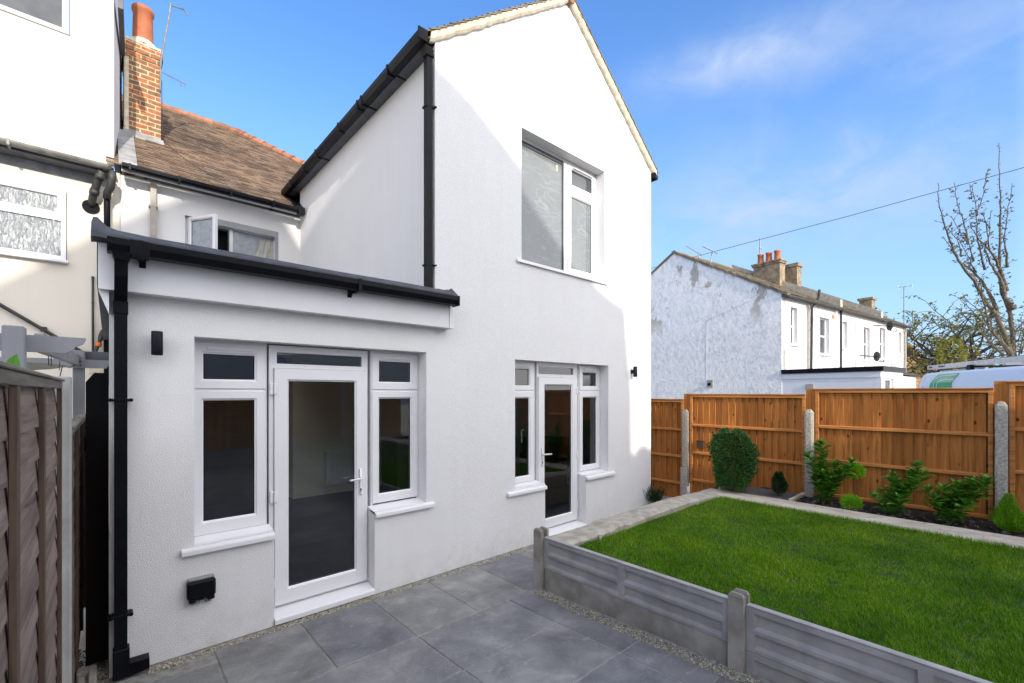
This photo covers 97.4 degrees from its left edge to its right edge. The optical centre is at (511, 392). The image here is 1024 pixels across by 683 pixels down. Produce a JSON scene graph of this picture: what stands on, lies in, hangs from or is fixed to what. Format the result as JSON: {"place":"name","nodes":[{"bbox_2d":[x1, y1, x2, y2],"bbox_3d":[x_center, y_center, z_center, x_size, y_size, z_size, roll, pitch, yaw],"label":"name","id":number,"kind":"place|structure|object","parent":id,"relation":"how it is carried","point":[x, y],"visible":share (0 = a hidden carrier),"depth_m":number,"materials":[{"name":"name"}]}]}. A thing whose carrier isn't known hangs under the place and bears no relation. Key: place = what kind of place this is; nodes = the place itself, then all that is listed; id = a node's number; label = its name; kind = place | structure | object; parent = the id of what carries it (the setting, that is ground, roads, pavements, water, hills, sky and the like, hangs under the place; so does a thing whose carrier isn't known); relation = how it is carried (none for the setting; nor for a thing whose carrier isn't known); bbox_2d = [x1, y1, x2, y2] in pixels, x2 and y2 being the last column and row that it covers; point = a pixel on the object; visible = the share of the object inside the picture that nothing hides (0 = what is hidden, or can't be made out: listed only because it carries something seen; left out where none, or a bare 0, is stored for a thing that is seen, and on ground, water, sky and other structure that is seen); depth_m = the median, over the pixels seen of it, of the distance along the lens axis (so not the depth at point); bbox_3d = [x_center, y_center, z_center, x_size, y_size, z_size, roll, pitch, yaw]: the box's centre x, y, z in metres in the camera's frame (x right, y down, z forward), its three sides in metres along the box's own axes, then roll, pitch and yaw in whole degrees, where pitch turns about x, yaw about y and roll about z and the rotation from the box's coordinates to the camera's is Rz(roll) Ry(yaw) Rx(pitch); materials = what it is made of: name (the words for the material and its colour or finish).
{"place":"outdoors","nodes":[
{"label":"outdoors","id":0,"kind":"place"},
{"bbox_2d":[91,0,658,680],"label":"rendered house","id":1,"kind":"structure","parent":0,"point":[417,282],"depth_m":5.20,"materials":[{"name":"white paint"}]},
{"bbox_2d":[84,373,108,665],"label":"garden gate","id":2,"kind":"structure","parent":1,"relation":"attached to","point":[96,443],"depth_m":3.08,"materials":[{"name":"black metal"}]},
{"bbox_2d":[93,330,103,351],"bbox_3d":[-5.652,-0.602,6.128,0.078,0.517,0.209,0,0,36],"label":"pruning pole","id":3,"kind":"object","parent":1,"relation":"attached to","point":[98,343],"visible":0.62,"depth_m":6.13,"materials":[{"name":"metal"}]},
{"bbox_2d":[151,331,162,354],"bbox_3d":[-2.461,-0.340,3.118,0.066,0.164,0.104,0,0,-42],"label":"wall lamp","id":4,"kind":"object","parent":1,"relation":"attached to","point":[156,342],"visible":1,"depth_m":3.08,"materials":[{"name":"black metal"}]},
{"bbox_2d":[159,3,211,175],"bbox_3d":[-5.430,-5.143,7.638,1.289,3.254,0.366,0,0,25],"label":"tv aerial","id":5,"kind":"object","parent":1,"relation":"attached to","point":[161,57],"visible":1,"depth_m":7.77,"materials":[{"name":"silver metal"}]},
{"bbox_2d":[186,573,215,604],"bbox_3d":[-2.281,1.452,3.304,0.174,0.193,0.066,0,0,-42],"label":"outdoor socket","id":6,"kind":"object","parent":1,"relation":"attached to","point":[198,588],"visible":1,"depth_m":3.28,"materials":[{"name":"black plastic"}]},
{"bbox_2d":[181,339,274,556],"bbox_3d":[-2.226,0.385,3.527,0.613,1.594,0.265,0,0,-42],"label":"window","id":7,"kind":"structure","parent":1,"relation":"in","point":[205,389],"depth_m":3.57,"materials":[{"name":"white plastic"}]},
{"bbox_2d":[185,214,277,259],"bbox_3d":[-4.451,-2.230,7.245,1.305,1.060,0.646,0,0,-42],"label":"window","id":8,"kind":"structure","parent":1,"relation":"in","point":[202,230],"depth_m":7.39,"materials":[{"name":"white plastic"}]},
{"bbox_2d":[267,345,374,625],"bbox_3d":[-1.691,0.746,4.033,0.860,2.292,0.262,0,0,-42],"label":"door","id":9,"kind":"structure","parent":1,"relation":"in","point":[297,600],"depth_m":3.94,"materials":[{"name":"white plastic"}]},
{"bbox_2d":[325,449,352,485],"bbox_3d":[-2.962,1.375,7.864,0.579,0.750,0.092,0,0,-42],"label":"radiator","id":10,"kind":"object","parent":1,"relation":"on","point":[338,465],"visible":0.84,"depth_m":7.77,"materials":[{"name":"white metal"}]},
{"bbox_2d":[368,350,434,517],"bbox_3d":[-1.119,0.381,4.519,0.638,1.586,0.265,0,0,-42],"label":"window","id":11,"kind":"structure","parent":1,"relation":"in","point":[377,389],"depth_m":4.47,"materials":[{"name":"white plastic"}]},
{"bbox_2d":[507,361,546,496],"bbox_3d":[0.114,0.417,5.636,0.651,1.634,0.285,0,0,-42],"label":"window","id":12,"kind":"structure","parent":1,"relation":"in","point":[527,391],"depth_m":5.81,"materials":[{"name":"white plastic"}]},
{"bbox_2d":[535,362,585,535],"bbox_3d":[0.655,0.746,6.134,0.818,2.292,0.262,0,0,-42],"label":"door","id":13,"kind":"structure","parent":1,"relation":"in","point":[566,521],"depth_m":6.14,"materials":[{"name":"white plastic"}]},
{"bbox_2d":[516,138,608,284],"bbox_3d":[0.665,-2.414,6.123,1.820,1.662,0.255,0,0,-42],"label":"window","id":14,"kind":"structure","parent":1,"relation":"in","point":[559,196],"depth_m":6.18,"materials":[{"name":"white plastic"}]},
{"bbox_2d":[577,365,615,479],"bbox_3d":[1.223,0.414,6.616,0.680,1.629,0.265,0,0,-42],"label":"window","id":15,"kind":"structure","parent":1,"relation":"in","point":[583,391],"depth_m":6.58,"materials":[{"name":"white plastic"}]},
{"bbox_2d":[631,366,637,376],"bbox_3d":[1.911,-0.325,7.032,0.066,0.164,0.104,0,0,-42],"label":"wall lamp","id":16,"kind":"object","parent":1,"relation":"attached to","point":[634,371],"visible":1,"depth_m":6.99,"materials":[{"name":"black metal"}]},
{"bbox_2d":[79,483,689,667],"bbox_3d":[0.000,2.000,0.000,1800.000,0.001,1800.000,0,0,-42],"label":"ground","id":17,"kind":"structure","parent":0,"point":[82,644],"depth_m":3.67,"materials":[{"name":"grey concrete"}]},
{"bbox_2d":[651,250,842,398],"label":"terraced house","id":18,"kind":"structure","parent":17,"relation":"on","point":[717,328],"depth_m":17.07,"materials":[{"name":"white paint"}]},
{"bbox_2d":[702,245,717,263],"bbox_3d":[7.893,-5.548,17.941,0.085,0.839,0.659,0,0,-39],"label":"roof aerial","id":19,"kind":"object","parent":18,"relation":"on","point":[711,252],"visible":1,"depth_m":17.89,"materials":[{"name":"silver metal"}]},
{"bbox_2d":[790,308,799,346],"bbox_3d":[9.725,-2.270,15.638,0.610,1.340,0.257,0,0,-35],"label":"window","id":20,"kind":"structure","parent":18,"relation":"in","point":[791,344],"depth_m":15.80,"materials":[{"name":"white plastic"}]},
{"bbox_2d":[819,318,831,356],"bbox_3d":[11.764,-2.100,17.084,0.970,1.440,0.301,0,0,-35],"label":"window","id":21,"kind":"structure","parent":18,"relation":"in","point":[822,321],"depth_m":17.26,"materials":[{"name":"white plastic"}]},
{"bbox_2d":[653,167,1023,267],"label":"overhead cable","id":22,"kind":"object","parent":18,"relation":"attached to","point":[862,212],"visible":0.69,"depth_m":16.00,"materials":[{"name":"black rubber"}]},
{"bbox_2d":[785,262,883,367],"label":"terraced house","id":23,"kind":"structure","parent":17,"relation":"on","point":[857,333],"depth_m":19.12,"materials":[{"name":"white paint"}]},
{"bbox_2d":[842,322,849,350],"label":"window","id":24,"kind":"structure","parent":23,"relation":"in","point":[843,348],"depth_m":18.33,"materials":[{"name":"white plastic"}]},
{"bbox_2d":[863,328,871,361],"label":"window","id":25,"kind":"structure","parent":23,"relation":"in","point":[865,330],"depth_m":19.77,"materials":[{"name":"white plastic"}]},
{"bbox_2d":[860,351,884,361],"bbox_3d":[15.262,-1.507,18.912,1.154,0.445,0.314,0,0,-7],"label":"satellite dish","id":26,"kind":"object","parent":23,"relation":"attached to","point":[876,356],"visible":1,"depth_m":18.93,"materials":[{"name":"metal"}]},
{"bbox_2d":[873,321,896,331],"bbox_3d":[16.575,-2.917,19.826,1.154,0.445,0.314,0,0,-7],"label":"satellite dish","id":27,"kind":"object","parent":23,"relation":"attached to","point":[889,326],"visible":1,"depth_m":19.84,"materials":[{"name":"metal"}]},
{"bbox_2d":[781,366,905,393],"bbox_3d":[10.609,0.570,14.499,2.020,2.660,2.739,0,0,-35],"label":"flat roof extension","id":28,"kind":"object","parent":17,"relation":"on","point":[797,381],"visible":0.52,"depth_m":13.75,"materials":[{"name":"white paint"}]},
{"bbox_2d":[857,297,911,371],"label":"terraced house","id":29,"kind":"structure","parent":17,"relation":"on","point":[892,348],"depth_m":21.52,"materials":[{"name":"white paint"}]},
{"bbox_2d":[879,329,887,360],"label":"window","id":30,"kind":"structure","parent":29,"relation":"in","point":[880,329],"depth_m":20.86,"materials":[{"name":"white plastic"}]},
{"bbox_2d":[898,284,907,322],"bbox_3d":[22.649,-3.661,25.925,0.638,5.123,0.124,0,0,39],"label":"roof aerial","id":31,"kind":"object","parent":29,"relation":"on","point":[903,300],"visible":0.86,"depth_m":26.00,"materials":[{"name":"silver metal"}]},
{"bbox_2d":[903,378,921,387],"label":"yard wall","id":32,"kind":"structure","parent":17,"relation":"on","point":[918,380],"depth_m":21.59,"materials":[{"name":"orange brick"}]},
{"bbox_2d":[903,372,922,389],"bbox_3d":[17.320,0.500,20.262,3.700,2.800,0.949,0,0,-35],"label":"porch","id":33,"kind":"object","parent":17,"relation":"on","point":[909,379],"visible":0.18,"depth_m":20.28,"materials":[{"name":"white paint"}]},
{"bbox_2d":[907,343,928,377],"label":"tiled roof house","id":34,"kind":"structure","parent":17,"relation":"on","point":[913,362],"depth_m":36.21,"materials":[{"name":"concrete"}]},
{"bbox_2d":[875,292,1022,377],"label":"tree","id":35,"kind":"object","parent":17,"relation":"on","point":[926,361],"visible":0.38,"depth_m":23.47,"materials":[{"name":"green plant"}]},
{"bbox_2d":[935,337,970,369],"bbox_3d":[19.202,-1.709,19.633,1.144,1.482,1.143,0,0,-42],"label":"yellowing shrub","id":36,"kind":"object","parent":17,"relation":"on","point":[960,358],"visible":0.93,"depth_m":19.58,"materials":[{"name":"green plant"}]},
{"bbox_2d":[907,295,1023,374],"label":"tree","id":37,"kind":"object","parent":17,"relation":"on","point":[972,356],"visible":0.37,"depth_m":23.12,"materials":[{"name":"green plant"}]},
{"bbox_2d":[919,355,1023,387],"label":"parked van","id":38,"kind":"object","parent":17,"relation":"on","point":[983,376],"visible":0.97,"depth_m":9.45,"materials":[{"name":"white paint"}]},
{"bbox_2d":[934,143,1023,356],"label":"bare tree","id":39,"kind":"object","parent":17,"relation":"on","point":[1007,343],"visible":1,"depth_m":12.92,"materials":[{"name":"grey plant"}]},
{"bbox_2d":[86,544,774,682],"bbox_3d":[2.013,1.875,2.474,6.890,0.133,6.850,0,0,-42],"label":"patio","id":40,"kind":"structure","parent":0,"point":[557,653],"depth_m":3.35,"materials":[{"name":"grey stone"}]},
{"bbox_2d":[0,361,85,682],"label":"lap fence","id":41,"kind":"object","parent":40,"relation":"on","point":[42,525],"visible":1,"depth_m":1.69,"materials":[{"name":"wood"}]},
{"bbox_2d":[7,354,20,365],"bbox_3d":[-1.957,0.077,1.655,0.216,0.447,0.162,0,0,23],"label":"climber leaf","id":42,"kind":"object","parent":41,"relation":"attached to","point":[14,360],"visible":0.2,"depth_m":1.69,"materials":[{"name":"green plant"}]},
{"bbox_2d":[0,325,108,417],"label":"pergola","id":43,"kind":"object","parent":40,"relation":"on","point":[18,341],"visible":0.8,"depth_m":2.82,"materials":[{"name":"grey paint"}]},
{"bbox_2d":[27,362,75,375],"bbox_3d":[-4.790,-0.120,3.448,2.064,0.347,1.133,0,0,-42],"label":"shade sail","id":44,"kind":"object","parent":43,"relation":"hanging from","point":[36,366],"visible":0.53,"depth_m":4.08,"materials":[{"name":"fabric"}]},
{"bbox_2d":[0,0,124,417],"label":"neighbour house","id":45,"kind":"structure","parent":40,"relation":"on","point":[60,106],"depth_m":5.94,"materials":[{"name":"white paint"}]},
{"bbox_2d":[0,0,68,35],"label":"window","id":46,"kind":"structure","parent":45,"relation":"in","point":[51,14],"depth_m":5.89,"materials":[{"name":"white plastic"}]},
{"bbox_2d":[0,178,68,263],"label":"window","id":47,"kind":"structure","parent":45,"relation":"in","point":[33,218],"depth_m":5.79,"materials":[{"name":"white plastic"}]},
{"bbox_2d":[75,546,533,682],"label":"gravel","id":48,"kind":"structure","parent":40,"relation":"on","point":[169,664],"depth_m":3.67,"materials":[{"name":"grey gravel"}]},
{"bbox_2d":[76,665,96,682],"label":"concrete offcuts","id":49,"kind":"object","parent":48,"relation":"on","point":[87,673],"visible":1,"depth_m":2.95,"materials":[{"name":"grey concrete"}]},
{"bbox_2d":[549,491,718,545],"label":"path","id":50,"kind":"structure","parent":40,"relation":"on","point":[616,523],"depth_m":5.09,"materials":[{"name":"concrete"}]},
{"bbox_2d":[643,483,665,501],"bbox_3d":[2.313,1.640,7.330,0.395,0.320,0.415,0,0,14],"label":"weed clump","id":51,"kind":"object","parent":40,"relation":"on","point":[654,496],"visible":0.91,"depth_m":7.29,"materials":[{"name":"green plant"}]},
{"bbox_2d":[534,526,992,682],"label":"retaining wall","id":52,"kind":"structure","parent":40,"relation":"on","point":[735,629],"depth_m":3.08,"materials":[{"name":"grey concrete"}]},
{"bbox_2d":[69,0,1023,367],"label":"sky","id":53,"kind":"structure","parent":0,"point":[756,119],"materials":[{"name":"blue"}]},
{"bbox_2d":[534,589,761,682],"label":"gravel","id":54,"kind":"structure","parent":0,"point":[544,594],"depth_m":3.36,"materials":[{"name":"grey gravel"}]},
{"bbox_2d":[579,495,1023,682],"bbox_3d":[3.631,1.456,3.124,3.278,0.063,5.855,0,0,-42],"label":"grass","id":55,"kind":"structure","parent":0,"point":[982,545],"depth_m":3.70,"materials":[{"name":"green plant"}]},
{"bbox_2d":[702,488,1023,549],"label":"path","id":56,"kind":"structure","parent":0,"point":[964,532],"depth_m":5.21,"materials":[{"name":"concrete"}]},
{"bbox_2d":[713,485,1023,536],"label":"soil bed","id":57,"kind":"object","parent":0,"point":[980,527],"visible":0.27,"depth_m":5.46,"materials":[{"name":"brown soil"}]},
{"bbox_2d":[706,427,760,491],"bbox_3d":[3.309,1.014,6.686,0.734,0.997,0.717,0,0,-42],"label":"round bush","id":58,"kind":"object","parent":57,"relation":"on","point":[727,449],"visible":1,"depth_m":6.55,"materials":[{"name":"green plant"}]},
{"bbox_2d":[724,486,796,499],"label":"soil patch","id":59,"kind":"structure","parent":57,"relation":"on","point":[760,492],"depth_m":6.58,"materials":[{"name":"brown soil"}]},
{"bbox_2d":[719,483,805,500],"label":"edging strips","id":60,"kind":"object","parent":57,"relation":"on","point":[798,496],"visible":0.45,"depth_m":6.36,"materials":[{"name":"concrete"}]},
{"bbox_2d":[771,471,788,495],"bbox_3d":[3.810,1.310,6.409,0.239,0.403,0.245,0,0,-42],"label":"dwarf conifer","id":61,"kind":"object","parent":57,"relation":"on","point":[780,486],"visible":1,"depth_m":6.38,"materials":[{"name":"green plant"}]},
{"bbox_2d":[801,438,856,503],"bbox_3d":[4.239,1.073,6.032,0.476,0.901,0.618,0,0,-42],"label":"laurel plant","id":62,"kind":"object","parent":57,"relation":"on","point":[825,484],"visible":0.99,"depth_m":6.04,"materials":[{"name":"green plant"}]},
{"bbox_2d":[651,381,1023,520],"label":"timber fence","id":63,"kind":"object","parent":57,"relation":"on","point":[945,434],"visible":0.65,"depth_m":6.12,"materials":[{"name":"wood"}]},
{"bbox_2d":[696,426,704,448],"bbox_3d":[3.254,0.770,7.754,0.094,0.400,0.140,0,0,-42],"label":"fence box","id":64,"kind":"object","parent":63,"relation":"attached to","point":[700,444],"visible":1,"depth_m":7.73,"materials":[{"name":"plastic"}]},
{"bbox_2d":[838,493,863,509],"bbox_3d":[4.367,1.420,5.791,0.289,0.246,0.282,0,0,-42],"label":"needle shrub","id":65,"kind":"object","parent":57,"relation":"on","point":[847,499],"visible":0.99,"depth_m":5.75,"materials":[{"name":"green plant"}]},
{"bbox_2d":[842,462,866,493],"bbox_3d":[4.552,1.219,5.985,0.281,0.604,0.287,0,0,-42],"label":"standard pine","id":66,"kind":"object","parent":57,"relation":"on","point":[861,472],"visible":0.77,"depth_m":5.93,"materials":[{"name":"green plant"}]},
{"bbox_2d":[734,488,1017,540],"bbox_3d":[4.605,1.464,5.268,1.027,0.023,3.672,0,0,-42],"label":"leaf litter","id":67,"kind":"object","parent":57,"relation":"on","point":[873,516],"visible":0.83,"depth_m":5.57,"materials":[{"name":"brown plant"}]},
{"bbox_2d":[868,460,933,514],"bbox_3d":[4.673,1.167,5.432,0.619,0.714,0.401,0,0,35],"label":"laurel plant","id":68,"kind":"object","parent":57,"relation":"on","point":[899,493],"visible":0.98,"depth_m":5.43,"materials":[{"name":"green plant"}]},
{"bbox_2d":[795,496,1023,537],"bbox_3d":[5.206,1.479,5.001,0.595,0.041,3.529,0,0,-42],"label":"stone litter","id":69,"kind":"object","parent":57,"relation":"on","point":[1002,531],"visible":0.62,"depth_m":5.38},
{"bbox_2d":[917,473,996,524],"bbox_3d":[5.027,1.210,5.070,0.695,0.627,0.351,0,0,34],"label":"laurel plant","id":70,"kind":"object","parent":57,"relation":"on","point":[958,498],"visible":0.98,"depth_m":5.06,"materials":[{"name":"green plant"}]},
{"bbox_2d":[989,493,1023,534],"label":"golden conifer","id":71,"kind":"object","parent":57,"relation":"on","point":[1008,515],"visible":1,"depth_m":4.77,"materials":[{"name":"green plant"}]}
]}

